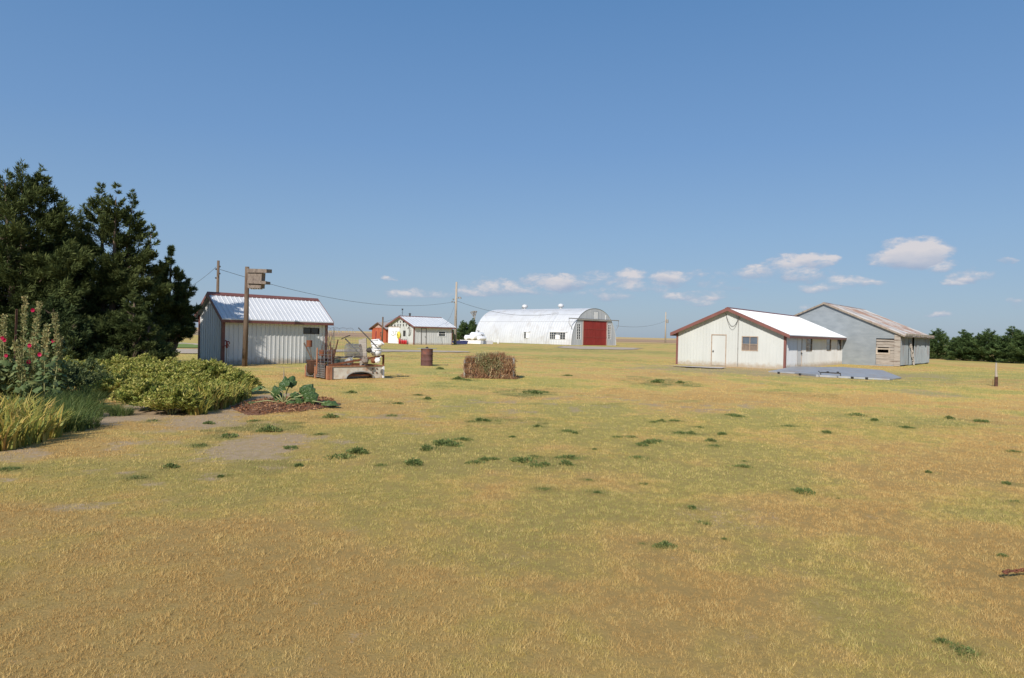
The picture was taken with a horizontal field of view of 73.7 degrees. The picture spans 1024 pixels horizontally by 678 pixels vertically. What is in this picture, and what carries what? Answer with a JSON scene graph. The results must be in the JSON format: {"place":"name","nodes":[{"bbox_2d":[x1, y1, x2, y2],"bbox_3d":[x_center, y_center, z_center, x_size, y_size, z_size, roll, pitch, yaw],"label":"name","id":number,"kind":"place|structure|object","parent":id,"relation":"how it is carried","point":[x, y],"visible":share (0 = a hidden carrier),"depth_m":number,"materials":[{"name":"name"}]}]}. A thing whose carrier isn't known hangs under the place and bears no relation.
{"place":"outdoors","nodes":[
{"label":"outdoors","id":0,"kind":"place"},
{"bbox_2d":[178,343,468,351],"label":"gravel road","id":1,"kind":"structure","parent":0,"point":[341,350],"depth_m":67.13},
{"bbox_2d":[369,322,388,342],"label":"red barn","id":2,"kind":"structure","parent":0,"point":[377,326],"depth_m":118.28,"materials":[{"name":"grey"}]},
{"bbox_2d":[196,329,675,342],"bbox_3d":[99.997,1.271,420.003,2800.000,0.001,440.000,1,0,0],"label":"brown field","id":3,"kind":"structure","parent":0,"point":[370,335],"depth_m":349.58,"materials":[{"name":"soil"}]},
{"bbox_2d":[464,340,492,343],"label":"containment wall","id":4,"kind":"structure","parent":0,"point":[478,342],"depth_m":124.72,"materials":[{"name":"white paint"}]},
{"bbox_2d":[0,331,1023,677],"bbox_3d":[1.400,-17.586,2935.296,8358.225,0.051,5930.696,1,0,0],"label":"ground","id":5,"kind":"structure","parent":0,"point":[246,447],"depth_m":6.51,"materials":[{"name":"plant"}]},
{"bbox_2d":[0,313,17,398],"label":"hollyhock","id":6,"kind":"object","parent":5,"relation":"on","point":[4,361],"visible":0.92,"depth_m":16.17,"materials":[{"name":"green plant"}]},
{"bbox_2d":[0,400,21,419],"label":"iris clump","id":7,"kind":"object","parent":5,"relation":"on","point":[3,411],"visible":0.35,"depth_m":11.39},
{"bbox_2d":[0,393,30,410],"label":"iris clump","id":8,"kind":"object","parent":5,"relation":"on","point":[10,402],"visible":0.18,"depth_m":12.68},
{"bbox_2d":[0,412,30,450],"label":"iris clump","id":9,"kind":"object","parent":5,"relation":"on","point":[2,432],"visible":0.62,"depth_m":10.17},
{"bbox_2d":[14,309,17,359],"bbox_3d":[-12.694,0.391,17.433,0.080,2.310,0.048,1,0,0],"label":"steel post","id":10,"kind":"object","parent":5,"relation":"on","point":[16,318],"visible":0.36,"depth_m":17.43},
{"bbox_2d":[0,408,39,450],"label":"iris clump","id":11,"kind":"object","parent":5,"relation":"on","point":[14,440],"visible":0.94,"depth_m":10.19,"materials":[{"name":"plant"}]},
{"bbox_2d":[5,339,35,402],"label":"hollyhock","id":12,"kind":"object","parent":5,"relation":"on","point":[20,364],"visible":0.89,"depth_m":14.48,"materials":[{"name":"green plant"}]},
{"bbox_2d":[10,296,37,390],"bbox_3d":[-11.606,0.210,16.289,0.547,2.540,0.581,2,0,38],"label":"hollyhock","id":13,"kind":"object","parent":5,"relation":"on","point":[24,311],"visible":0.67,"depth_m":16.26,"materials":[{"name":"green plant"}]},
{"bbox_2d":[0,358,48,400],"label":"garden herb","id":14,"kind":"object","parent":5,"relation":"on","point":[9,380],"visible":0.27,"depth_m":16.16,"materials":[{"name":"green plant"}]},
{"bbox_2d":[0,393,48,425],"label":"iris clump","id":15,"kind":"object","parent":5,"relation":"on","point":[27,406],"visible":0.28,"depth_m":11.55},
{"bbox_2d":[0,389,54,409],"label":"iris clump","id":16,"kind":"object","parent":5,"relation":"on","point":[14,395],"visible":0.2,"depth_m":13.40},
{"bbox_2d":[15,337,46,399],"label":"hollyhock","id":17,"kind":"object","parent":5,"relation":"on","point":[32,384],"visible":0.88,"depth_m":14.66,"materials":[{"name":"green plant"}]},
{"bbox_2d":[0,404,69,444],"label":"iris clump","id":18,"kind":"object","parent":5,"relation":"on","point":[35,436],"visible":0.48,"depth_m":10.73,"materials":[{"name":"plant"}]},
{"bbox_2d":[7,396,62,415],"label":"iris clump","id":19,"kind":"object","parent":5,"relation":"on","point":[44,406],"visible":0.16,"depth_m":12.29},
{"bbox_2d":[18,301,52,395],"bbox_3d":[-11.100,0.294,15.927,0.607,2.400,0.606,1,0,21],"label":"hollyhock","id":20,"kind":"object","parent":5,"relation":"on","point":[38,318],"visible":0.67,"depth_m":15.86,"materials":[{"name":"green plant"}]},
{"bbox_2d":[8,401,76,438],"bbox_3d":[-7.708,1.326,11.215,1.043,0.601,1.016,2,0,29],"label":"iris clump","id":21,"kind":"object","parent":5,"relation":"on","point":[56,431],"visible":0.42,"depth_m":11.26,"materials":[{"name":"plant"}]},
{"bbox_2d":[30,323,60,404],"bbox_3d":[-10.010,0.594,14.596,0.550,1.866,0.509,2,0,28],"label":"hollyhock","id":22,"kind":"object","parent":5,"relation":"on","point":[43,358],"visible":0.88,"depth_m":14.54,"materials":[{"name":"green plant"}]},
{"bbox_2d":[23,391,84,411],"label":"grass clump","id":23,"kind":"object","parent":5,"relation":"on","point":[50,398],"visible":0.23,"depth_m":14.24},
{"bbox_2d":[0,159,110,362],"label":"cedar tree","id":24,"kind":"object","parent":5,"relation":"on","point":[35,266],"visible":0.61,"depth_m":26.66,"materials":[{"name":"green plant"}]},
{"bbox_2d":[45,312,68,394],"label":"hollyhock","id":25,"kind":"object","parent":5,"relation":"on","point":[57,344],"visible":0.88,"depth_m":16.49,"materials":[{"name":"green plant"}]},
{"bbox_2d":[43,335,73,394],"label":"hollyhock","id":26,"kind":"object","parent":5,"relation":"on","point":[59,368],"visible":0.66,"depth_m":16.68,"materials":[{"name":"green plant"}]},
{"bbox_2d":[0,295,117,361],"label":"cedar tree","id":27,"kind":"object","parent":5,"relation":"on","point":[75,339],"visible":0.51,"depth_m":25.48,"materials":[{"name":"green plant"}]},
{"bbox_2d":[39,358,81,396],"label":"garden herb","id":28,"kind":"object","parent":5,"relation":"on","point":[70,374],"visible":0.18,"depth_m":17.31,"materials":[{"name":"green plant"}]},
{"bbox_2d":[29,401,98,432],"bbox_3d":[-7.823,1.358,11.959,1.307,0.531,1.388,1,0,-37],"label":"grass clump","id":29,"kind":"object","parent":5,"relation":"on","point":[71,427],"visible":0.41,"depth_m":11.98,"materials":[{"name":"plant"}]},
{"bbox_2d":[38,394,102,418],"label":"grass clump","id":30,"kind":"object","parent":5,"relation":"on","point":[57,403],"visible":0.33,"depth_m":13.45,"materials":[{"name":"plant"}]},
{"bbox_2d":[66,359,93,391],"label":"garden herb","id":31,"kind":"object","parent":5,"relation":"on","point":[82,371],"visible":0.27,"depth_m":18.69,"materials":[{"name":"green plant"}]},
{"bbox_2d":[53,389,107,403],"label":"grass clump","id":32,"kind":"object","parent":5,"relation":"on","point":[90,398],"visible":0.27,"depth_m":15.16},
{"bbox_2d":[59,382,102,398],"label":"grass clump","id":33,"kind":"object","parent":5,"relation":"on","point":[93,390],"visible":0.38,"depth_m":17.04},
{"bbox_2d":[54,406,117,429],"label":"grass clump","id":34,"kind":"object","parent":5,"relation":"on","point":[97,422],"visible":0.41,"depth_m":12.46,"materials":[{"name":"plant"}]},
{"bbox_2d":[62,398,112,416],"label":"grass clump","id":35,"kind":"object","parent":5,"relation":"on","point":[99,408],"visible":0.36,"depth_m":13.93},
{"bbox_2d":[63,388,114,406],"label":"grass clump","id":36,"kind":"object","parent":5,"relation":"on","point":[97,397],"visible":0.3,"depth_m":15.55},
{"bbox_2d":[77,356,105,373],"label":"garden herb","id":37,"kind":"object","parent":5,"relation":"on","point":[88,363],"visible":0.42,"depth_m":21.02,"materials":[{"name":"green plant"}]},
{"bbox_2d":[79,384,113,398],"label":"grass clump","id":38,"kind":"object","parent":5,"relation":"on","point":[98,390],"visible":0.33,"depth_m":17.47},
{"bbox_2d":[80,368,113,386],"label":"garden herb","id":39,"kind":"object","parent":5,"relation":"on","point":[96,376],"visible":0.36,"depth_m":18.38,"materials":[{"name":"green plant"}]},
{"bbox_2d":[46,181,180,356],"bbox_3d":[-18.327,-2.720,29.665,7.286,8.303,5.903,1,0,0],"label":"cedar tree","id":40,"kind":"object","parent":5,"relation":"on","point":[115,275],"visible":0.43,"depth_m":29.31,"materials":[{"name":"green plant"}]},
{"bbox_2d":[101,353,134,368],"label":"leafy bush","id":41,"kind":"object","parent":5,"relation":"on","point":[116,360],"visible":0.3,"depth_m":24.58,"materials":[{"name":"green plant"}]},
{"bbox_2d":[90,369,150,392],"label":"leafy bush","id":42,"kind":"object","parent":5,"relation":"on","point":[111,384],"visible":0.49,"depth_m":17.71,"materials":[{"name":"green plant"}]},
{"bbox_2d":[106,400,144,416],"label":"grass clump","id":43,"kind":"object","parent":5,"relation":"on","point":[123,412],"visible":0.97,"depth_m":14.11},
{"bbox_2d":[81,287,180,362],"bbox_3d":[-15.966,-0.292,27.256,4.563,3.707,2.690,1,0,0],"label":"cedar tree","id":44,"kind":"object","parent":5,"relation":"on","point":[117,332],"visible":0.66,"depth_m":27.02,"materials":[{"name":"green plant"}]},
{"bbox_2d":[109,358,155,378],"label":"leafy bush","id":45,"kind":"object","parent":5,"relation":"on","point":[135,365],"visible":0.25,"depth_m":21.12,"materials":[{"name":"green plant"}]},
{"bbox_2d":[108,375,167,410],"bbox_3d":[-8.120,1.198,15.171,1.559,0.827,1.525,1,0,12],"label":"leafy bush","id":46,"kind":"object","parent":5,"relation":"on","point":[136,391],"visible":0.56,"depth_m":14.89,"materials":[{"name":"green plant"}]},
{"bbox_2d":[129,352,158,363],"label":"leafy bush","id":47,"kind":"object","parent":5,"relation":"on","point":[140,358],"visible":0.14,"depth_m":25.00,"materials":[{"name":"green plant"}]},
{"bbox_2d":[134,360,176,378],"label":"leafy bush","id":48,"kind":"object","parent":5,"relation":"on","point":[148,370],"visible":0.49,"depth_m":20.46,"materials":[{"name":"green plant"}]},
{"bbox_2d":[137,380,204,414],"bbox_3d":[-7.233,1.245,14.546,1.355,0.777,1.316,1,0,23],"label":"leafy bush","id":49,"kind":"object","parent":5,"relation":"on","point":[171,397],"visible":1,"depth_m":14.30,"materials":[{"name":"green plant"}]},
{"bbox_2d":[151,356,190,370],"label":"leafy bush","id":50,"kind":"object","parent":5,"relation":"on","point":[174,361],"visible":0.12,"depth_m":24.85,"materials":[{"name":"green plant"}]},
{"bbox_2d":[145,245,203,361],"bbox_3d":[-16.733,-1.600,33.097,3.050,6.070,2.648,1,0,0],"label":"cedar tree","id":51,"kind":"object","parent":5,"relation":"on","point":[182,311],"visible":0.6,"depth_m":32.93,"materials":[{"name":"green plant"}]},
{"bbox_2d":[164,373,196,386],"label":"leafy bush","id":52,"kind":"object","parent":5,"relation":"on","point":[182,380],"visible":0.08,"depth_m":17.53,"materials":[{"name":"green plant"}]},
{"bbox_2d":[153,364,213,382],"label":"leafy bush","id":53,"kind":"object","parent":5,"relation":"on","point":[167,374],"visible":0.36,"depth_m":20.14,"materials":[{"name":"green plant"}]},
{"bbox_2d":[184,394,213,414],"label":"iris clump","id":54,"kind":"object","parent":5,"relation":"on","point":[201,408],"visible":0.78,"depth_m":14.54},
{"bbox_2d":[181,376,232,401],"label":"leafy bush","id":55,"kind":"object","parent":5,"relation":"on","point":[199,382],"visible":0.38,"depth_m":15.60,"materials":[{"name":"green plant"}]},
{"bbox_2d":[194,383,225,410],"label":"iris clump","id":56,"kind":"object","parent":5,"relation":"on","point":[217,400],"visible":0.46,"depth_m":15.43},
{"bbox_2d":[191,358,232,379],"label":"leafy bush","id":57,"kind":"object","parent":5,"relation":"on","point":[216,370],"visible":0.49,"depth_m":21.44,"materials":[{"name":"green plant"}]},
{"bbox_2d":[215,260,220,291],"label":"utility pole","id":58,"kind":"object","parent":5,"relation":"on","point":[218,273],"visible":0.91,"depth_m":59.88,"materials":[{"name":"grey wood"}]},
{"bbox_2d":[212,388,234,408],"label":"iris clump","id":59,"kind":"object","parent":5,"relation":"on","point":[223,404],"visible":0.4,"depth_m":15.79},
{"bbox_2d":[213,381,243,405],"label":"iris clump","id":60,"kind":"object","parent":5,"relation":"on","point":[235,400],"visible":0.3,"depth_m":16.67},
{"bbox_2d":[207,379,251,397],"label":"leafy bush","id":61,"kind":"object","parent":5,"relation":"on","point":[233,384],"visible":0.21,"depth_m":17.28,"materials":[{"name":"green plant"}]},
{"bbox_2d":[218,367,261,388],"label":"leafy bush","id":62,"kind":"object","parent":5,"relation":"on","point":[238,376],"visible":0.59,"depth_m":19.36,"materials":[{"name":"green plant"}]},
{"bbox_2d":[229,380,257,399],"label":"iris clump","id":63,"kind":"object","parent":5,"relation":"on","point":[246,388],"visible":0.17,"depth_m":18.11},
{"bbox_2d":[242,267,248,365],"bbox_3d":[-13.215,-1.079,33.876,0.289,5.012,0.270,1,0,0],"label":"log pole","id":64,"kind":"object","parent":5,"relation":"on","point":[245,331],"visible":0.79,"depth_m":33.77,"materials":[{"name":"brown wood"}]},
{"bbox_2d":[247,268,271,288],"bbox_3d":[-12.523,-2.966,33.790,1.093,1.043,0.500,1,0,12],"label":"nest box","id":65,"kind":"object","parent":64,"relation":"attached to","point":[256,279],"visible":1,"depth_m":33.64,"materials":[{"name":"brown wood"}]},
{"bbox_2d":[194,291,333,364],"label":"garden shed","id":66,"kind":"structure","parent":5,"relation":"on","point":[282,329],"depth_m":36.44,"materials":[{"name":"white paint"}]},
{"bbox_2d":[303,328,319,333],"bbox_3d":[-11.333,-0.457,38.531,0.080,0.357,1.028,2,1,41],"label":"window","id":67,"kind":"structure","parent":66,"relation":"in","point":[305,330],"depth_m":38.51,"materials":[{"name":"black glass"}]},
{"bbox_2d":[255,424,282,431],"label":"weed tuft","id":68,"kind":"object","parent":5,"relation":"on","point":[267,428],"visible":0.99,"depth_m":12.50,"materials":[{"name":"green plant"}]},
{"bbox_2d":[231,396,340,414],"bbox_3d":[-5.537,1.568,16.861,2.366,0.209,4.189,1,0,0],"label":"mulch bed","id":69,"kind":"object","parent":5,"relation":"on","point":[262,408],"visible":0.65,"depth_m":15.97,"materials":[{"name":"brown wood"}]},
{"bbox_2d":[244,376,340,405],"bbox_3d":[-5.322,1.250,16.689,2.349,0.676,0.648,1,0,5],"label":"rhubarb plant","id":70,"kind":"object","parent":69,"relation":"on","point":[307,392],"visible":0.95,"depth_m":16.68,"materials":[{"name":"green plant"}]},
{"bbox_2d":[306,359,326,372],"bbox_3d":[-7.742,1.074,26.983,0.790,0.502,0.784,1,0,0],"label":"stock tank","id":71,"kind":"object","parent":5,"relation":"on","point":[310,365],"visible":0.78,"depth_m":26.67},
{"bbox_2d":[322,452,359,459],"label":"weed tuft","id":72,"kind":"object","parent":5,"relation":"on","point":[341,455],"visible":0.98,"depth_m":10.06,"materials":[{"name":"green plant"}]},
{"bbox_2d":[305,355,384,379],"bbox_3d":[-6.681,1.065,27.281,2.453,0.946,2.047,1,0,-40],"label":"pickup bed","id":73,"kind":"object","parent":5,"relation":"on","point":[339,371],"visible":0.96,"depth_m":26.56,"materials":[{"name":"white paint"}]},
{"bbox_2d":[316,348,331,373],"bbox_3d":[-7.256,0.842,26.329,0.064,1.018,0.697,2,0,38],"label":"wire grid","id":74,"kind":"object","parent":73,"relation":"on","point":[320,365],"visible":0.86,"depth_m":26.20,"materials":[{"name":"metal"}]},
{"bbox_2d":[327,339,338,365],"bbox_3d":[-7.018,0.681,26.726,0.411,1.338,0.187,1,0,0],"label":"iron bar bundle","id":75,"kind":"object","parent":73,"relation":"on","point":[333,353],"visible":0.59,"depth_m":26.73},
{"bbox_2d":[344,343,360,357],"bbox_3d":[-6.248,0.463,26.929,0.601,0.581,0.498,1,0,0],"label":"netting roll","id":76,"kind":"object","parent":73,"relation":"on","point":[349,354],"visible":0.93,"depth_m":26.76,"materials":[{"name":"metal"}]},
{"bbox_2d":[359,338,366,364],"bbox_3d":[-5.867,0.525,26.899,0.361,1.140,0.040,1,0,0],"label":"board","id":77,"kind":"object","parent":73,"relation":"on","point":[363,348],"visible":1,"depth_m":26.88,"materials":[{"name":"beige wood"}]},
{"bbox_2d":[346,445,368,454],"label":"weed tuft","id":78,"kind":"object","parent":5,"relation":"on","point":[357,450],"visible":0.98,"depth_m":10.38,"materials":[{"name":"green plant"}]},
{"bbox_2d":[403,457,423,465],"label":"weed tuft","id":79,"kind":"object","parent":5,"relation":"on","point":[412,461],"visible":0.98,"depth_m":9.65,"materials":[{"name":"green plant"}]},
{"bbox_2d":[385,309,455,344],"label":"farm workshop","id":80,"kind":"structure","parent":5,"relation":"on","point":[417,330],"depth_m":105.76,"materials":[{"name":"white paint"}]},
{"bbox_2d":[388,326,399,342],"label":"sliding door","id":81,"kind":"structure","parent":80,"relation":"in","point":[392,330],"depth_m":106.95,"materials":[{"name":"white paint"}]},
{"bbox_2d":[421,328,426,344],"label":"door","id":82,"kind":"structure","parent":80,"relation":"in","point":[423,330],"depth_m":104.26,"materials":[{"name":"white paint"}]},
{"bbox_2d":[417,347,436,365],"bbox_3d":[-4.808,0.971,38.552,1.103,1.068,0.704,1,0,0],"label":"oil drum","id":83,"kind":"object","parent":5,"relation":"on","point":[426,356],"visible":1,"depth_m":38.26,"materials":[{"name":"metal"}]},
{"bbox_2d":[451,282,461,344],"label":"utility pole","id":84,"kind":"object","parent":5,"relation":"on","point":[455,325],"visible":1,"depth_m":112.98,"materials":[{"name":"brown wood"}]},
{"bbox_2d":[457,320,472,339],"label":"cedar tree","id":85,"kind":"object","parent":5,"relation":"on","point":[462,331],"visible":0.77,"depth_m":164.20,"materials":[{"name":"green plant"}]},
{"bbox_2d":[465,318,476,333],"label":"cedar tree","id":86,"kind":"object","parent":5,"relation":"on","point":[472,324],"visible":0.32,"depth_m":168.20,"materials":[{"name":"green plant"}]},
{"bbox_2d":[469,330,484,339],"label":"fuel tank","id":87,"kind":"object","parent":5,"relation":"on","point":[473,335],"visible":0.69,"depth_m":131.47,"materials":[{"name":"metal"}]},
{"bbox_2d":[458,351,519,378],"bbox_3d":[-0.960,1.166,29.282,2.671,1.372,1.556,1,0,0],"label":"brush bale","id":88,"kind":"object","parent":5,"relation":"on","point":[492,365],"visible":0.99,"depth_m":28.76,"materials":[{"name":"brown plant"}]},
{"bbox_2d":[508,456,536,464],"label":"weed tuft","id":89,"kind":"object","parent":5,"relation":"on","point":[527,458],"visible":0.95,"depth_m":10.02,"materials":[{"name":"green plant"}]},
{"bbox_2d":[476,304,618,345],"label":"quonset hut","id":90,"kind":"object","parent":5,"relation":"on","point":[582,326],"visible":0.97,"depth_m":144.74,"materials":[{"name":"white paint"}]},
{"bbox_2d":[549,332,564,338],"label":"window","id":91,"kind":"structure","parent":90,"relation":"in","point":[553,335],"depth_m":139.69,"materials":[{"name":"glass"}]},
{"bbox_2d":[583,321,594,344],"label":"door","id":92,"kind":"structure","parent":90,"relation":"in","point":[589,326],"depth_m":141.08,"materials":[{"name":"red paint"}]},
{"bbox_2d":[595,321,606,344],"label":"door","id":93,"kind":"structure","parent":90,"relation":"in","point":[600,326],"depth_m":143.63,"materials":[{"name":"red paint"}]},
{"bbox_2d":[554,346,638,349],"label":"gravel apron","id":94,"kind":"object","parent":5,"relation":"on","point":[595,347],"visible":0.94,"depth_m":109.65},
{"bbox_2d":[651,540,677,548],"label":"weed tuft","id":95,"kind":"object","parent":5,"relation":"on","point":[665,543],"visible":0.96,"depth_m":6.11,"materials":[{"name":"green plant"}]},
{"bbox_2d":[670,307,846,368],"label":"white farm shed","id":96,"kind":"structure","parent":5,"relation":"on","point":[731,337],"depth_m":47.56,"materials":[{"name":"paint"}]},
{"bbox_2d":[711,334,726,365],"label":"door","id":97,"kind":"structure","parent":96,"relation":"in","point":[718,341],"depth_m":47.54,"materials":[{"name":"beige paint"}]},
{"bbox_2d":[741,336,757,350],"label":"window","id":98,"kind":"structure","parent":96,"relation":"in","point":[749,343],"depth_m":46.22,"materials":[{"name":"beige glass"}]},
{"bbox_2d":[797,338,801,366],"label":"door","id":99,"kind":"structure","parent":96,"relation":"in","point":[799,341],"depth_m":47.49,"materials":[{"name":"white paint"}]},
{"bbox_2d":[790,487,815,495],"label":"weed tuft","id":100,"kind":"object","parent":5,"relation":"on","point":[800,489],"visible":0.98,"depth_m":8.49,"materials":[{"name":"green plant"}]},
{"bbox_2d":[769,366,900,379],"bbox_3d":[19.277,1.881,40.378,6.782,0.319,15.897,2,0,33],"label":"cellar cover","id":101,"kind":"object","parent":5,"relation":"on","point":[849,372],"visible":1,"depth_m":39.04,"materials":[{"name":"concrete"}]},
{"bbox_2d":[794,302,933,366],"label":"grey barn","id":102,"kind":"structure","parent":5,"relation":"on","point":[873,339],"depth_m":57.58,"materials":[{"name":"metal"}]},
{"bbox_2d":[929,328,953,358],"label":"cedar tree","id":103,"kind":"object","parent":5,"relation":"on","point":[937,343],"visible":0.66,"depth_m":85.67,"materials":[{"name":"green plant"}]},
{"bbox_2d":[944,329,978,360],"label":"cedar tree","id":104,"kind":"object","parent":5,"relation":"on","point":[958,350],"visible":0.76,"depth_m":80.25,"materials":[{"name":"green plant"}]},
{"bbox_2d":[948,642,978,658],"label":"weed tuft","id":105,"kind":"object","parent":5,"relation":"on","point":[968,649],"visible":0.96,"depth_m":4.21,"materials":[{"name":"green plant"}]},
{"bbox_2d":[963,328,999,361],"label":"cedar tree","id":106,"kind":"object","parent":5,"relation":"on","point":[985,342],"visible":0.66,"depth_m":77.94,"materials":[{"name":"green plant"}]},
{"bbox_2d":[987,326,1023,362],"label":"cedar tree","id":107,"kind":"object","parent":5,"relation":"on","point":[1001,353],"visible":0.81,"depth_m":74.23,"materials":[{"name":"green plant"}]},
{"bbox_2d":[1006,332,1023,362],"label":"cedar tree","id":108,"kind":"object","parent":5,"relation":"on","point":[1017,349],"visible":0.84,"depth_m":72.59,"materials":[{"name":"green plant"}]},
{"bbox_2d":[0,0,1023,339],"label":"sky","id":109,"kind":"structure","parent":0,"point":[636,162],"materials":[{"name":"blue"}]},
{"bbox_2d":[197,328,943,345],"bbox_3d":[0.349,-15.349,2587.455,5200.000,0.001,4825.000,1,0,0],"label":"stubble field","id":110,"kind":"structure","parent":0,"point":[616,338],"depth_m":791.15,"materials":[{"name":"plant"}]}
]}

